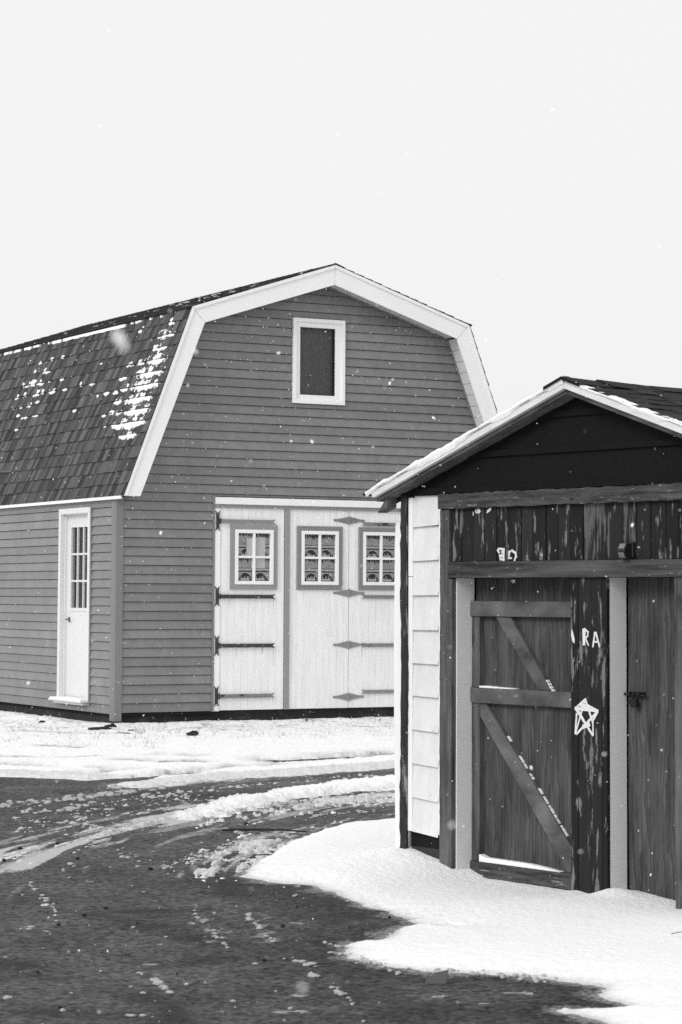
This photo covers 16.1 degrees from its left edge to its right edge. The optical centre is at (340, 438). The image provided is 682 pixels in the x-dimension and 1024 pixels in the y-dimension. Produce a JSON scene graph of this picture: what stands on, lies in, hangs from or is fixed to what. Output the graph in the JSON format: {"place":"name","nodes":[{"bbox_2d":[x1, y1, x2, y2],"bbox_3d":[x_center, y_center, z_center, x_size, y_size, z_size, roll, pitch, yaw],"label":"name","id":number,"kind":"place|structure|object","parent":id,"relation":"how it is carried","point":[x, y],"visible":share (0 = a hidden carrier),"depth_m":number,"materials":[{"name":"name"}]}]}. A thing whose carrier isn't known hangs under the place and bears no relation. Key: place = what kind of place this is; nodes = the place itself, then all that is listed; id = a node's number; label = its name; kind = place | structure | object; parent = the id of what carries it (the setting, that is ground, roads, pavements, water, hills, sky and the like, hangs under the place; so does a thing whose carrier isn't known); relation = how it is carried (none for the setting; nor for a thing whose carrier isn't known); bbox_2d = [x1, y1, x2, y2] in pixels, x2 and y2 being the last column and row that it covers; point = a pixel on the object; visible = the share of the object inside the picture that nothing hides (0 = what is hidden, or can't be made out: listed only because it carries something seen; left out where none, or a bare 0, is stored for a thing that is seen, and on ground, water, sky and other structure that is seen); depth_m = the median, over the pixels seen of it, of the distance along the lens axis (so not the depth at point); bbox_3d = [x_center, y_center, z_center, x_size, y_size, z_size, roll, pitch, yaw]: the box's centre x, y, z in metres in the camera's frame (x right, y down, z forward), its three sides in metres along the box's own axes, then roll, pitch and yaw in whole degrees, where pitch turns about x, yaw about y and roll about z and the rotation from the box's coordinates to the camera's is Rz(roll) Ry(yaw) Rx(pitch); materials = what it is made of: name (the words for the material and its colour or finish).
{"place":"outdoors","nodes":[
{"label":"outdoors","id":0,"kind":"place"},
{"bbox_2d":[49,696,86,700],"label":"sill snow","id":1,"kind":"structure","parent":0,"point":[69,698],"depth_m":30.54,"materials":[{"name":"white snow"}]},
{"bbox_2d":[12,317,174,439],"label":"roof snow","id":2,"kind":"structure","parent":0,"point":[131,412],"depth_m":30.22,"materials":[{"name":"white snow"}]},
{"bbox_2d":[2,713,393,747],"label":"grass","id":3,"kind":"structure","parent":0,"point":[361,717],"depth_m":27.28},
{"bbox_2d":[0,756,628,1023],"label":"driveway","id":4,"kind":"structure","parent":0,"point":[196,956],"depth_m":11.44,"materials":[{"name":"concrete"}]},
{"bbox_2d":[222,828,307,832],"bbox_3d":[-0.514,2.651,16.266,0.601,0.026,0.023,-1,-4,14],"label":"twig","id":5,"kind":"object","parent":4,"relation":"on","point":[253,829],"visible":1,"depth_m":16.27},
{"bbox_2d":[0,778,557,1023],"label":"slush crumbs","id":6,"kind":"object","parent":4,"relation":"on","point":[158,981],"visible":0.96,"depth_m":15.09,"materials":[{"name":"white snow"}]},
{"bbox_2d":[309,963,333,966],"bbox_3d":[-0.084,2.265,10.348,0.111,0.017,0.013,1,-4,-4],"label":"twig","id":7,"kind":"object","parent":4,"relation":"on","point":[320,964],"visible":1,"depth_m":10.34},
{"bbox_2d":[0,710,681,1023],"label":"snow cover","id":8,"kind":"object","parent":4,"relation":"on","point":[605,938],"visible":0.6,"depth_m":13.64,"materials":[{"name":"white snow"}]},
{"bbox_2d":[88,726,111,729],"bbox_3d":[-2.770,3.357,27.720,0.305,0.071,0.135,0,-4,0],"label":"clod","id":9,"kind":"object","parent":8,"relation":"on","point":[99,728],"visible":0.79,"depth_m":27.69,"materials":[{"name":"soil"}]},
{"bbox_2d":[104,723,116,727],"bbox_3d":[-2.698,3.384,28.148,0.164,0.102,0.101,0,-4,0],"label":"clod","id":10,"kind":"object","parent":8,"relation":"on","point":[111,725],"visible":0.5,"depth_m":28.12,"materials":[{"name":"soil"}]},
{"bbox_2d":[186,730,198,735],"bbox_3d":[-1.657,3.296,26.718,0.139,0.102,0.103,3,-4,-32],"label":"stone","id":11,"kind":"object","parent":8,"relation":"on","point":[192,733],"visible":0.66,"depth_m":26.70,"materials":[{"name":"black stone"}]},
{"bbox_2d":[425,970,448,983],"bbox_3d":[0.397,2.228,9.959,0.100,0.055,0.008,1,-16,-6],"label":"ice plate","id":12,"kind":"object","parent":4,"relation":"on","point":[440,977],"visible":1,"depth_m":9.95,"materials":[{"name":"grey ice"}]},
{"bbox_2d":[363,376,681,908],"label":"shed","id":13,"kind":"structure","parent":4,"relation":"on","point":[598,474],"depth_m":13.26,"materials":[{"name":"wood"}]},
{"bbox_2d":[470,578,570,889],"bbox_3d":[1.055,1.629,13.433,0.064,1.693,0.941,3,-5,-38],"label":"braced door","id":14,"kind":"structure","parent":13,"relation":"in","point":[525,829],"depth_m":13.49,"materials":[{"name":"grey wood"}]},
{"bbox_2d":[365,376,681,496],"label":"roof snow","id":15,"kind":"structure","parent":13,"relation":"on","point":[439,452],"depth_m":13.29,"materials":[{"name":"white snow"}]},
{"bbox_2d":[479,680,568,871],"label":"ledge snow","id":16,"kind":"structure","parent":13,"relation":"attached to","point":[484,858],"depth_m":13.43,"materials":[{"name":"white snow"}]},
{"bbox_2d":[624,578,675,899],"bbox_3d":[1.689,1.569,12.630,0.070,1.674,0.575,3,-5,-38],"label":"plain door","id":17,"kind":"structure","parent":13,"relation":"in","point":[651,636],"depth_m":12.71,"materials":[{"name":"grey wood"}]},
{"bbox_2d":[0,0,680,1012],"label":"falling snow","id":18,"kind":"structure","parent":0,"point":[118,338],"depth_m":10.99,"materials":[{"name":"white snow"}]},
{"bbox_2d":[0,0,681,412],"label":"sky","id":19,"kind":"structure","parent":0,"point":[206,156],"materials":[{"name":"white"}]},
{"label":"ground","id":20,"kind":"structure","parent":0,"visible":0},
{"bbox_2d":[0,263,497,722],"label":"barn","id":21,"kind":"structure","parent":20,"relation":"on","point":[352,530],"depth_m":30.78,"materials":[{"name":"wood"}]},
{"bbox_2d":[48,504,92,705],"bbox_3d":[-3.388,2.119,30.687,0.297,2.530,1.188,2,-4,-29],"label":"side door","id":22,"kind":"structure","parent":21,"relation":"in","point":[74,625],"depth_m":30.85,"materials":[{"name":"white paint"}]},
{"bbox_2d":[0,270,307,355],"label":"roof snow","id":23,"kind":"structure","parent":21,"relation":"on","point":[83,335],"depth_m":32.77,"materials":[{"name":"white snow"}]},
{"bbox_2d":[219,508,283,709],"bbox_3d":[-1.132,2.150,30.359,0.916,2.535,0.086,2,-4,-29],"label":"garage door","id":24,"kind":"structure","parent":21,"relation":"in","point":[247,547],"depth_m":30.36,"materials":[{"name":"white paint"}]},
{"bbox_2d":[291,317,344,405],"bbox_3d":[-0.305,-0.985,31.038,0.760,1.102,0.120,2,-4,-29],"label":"gable window","id":25,"kind":"structure","parent":21,"relation":"in","point":[312,347],"depth_m":31.08,"materials":[{"name":"white paint"}]},
{"bbox_2d":[289,509,364,708],"bbox_3d":[-0.183,2.189,30.883,1.085,2.535,0.082,2,-4,-29],"label":"garage door","id":26,"kind":"structure","parent":21,"relation":"in","point":[323,539],"depth_m":30.82,"materials":[{"name":"white paint"}]},
{"bbox_2d":[348,511,398,707],"bbox_3d":[0.476,2.216,31.240,0.869,2.535,0.082,2,-4,-29],"label":"garage door","id":27,"kind":"structure","parent":21,"relation":"in","point":[374,538],"depth_m":31.19,"materials":[{"name":"white paint"}]}
]}

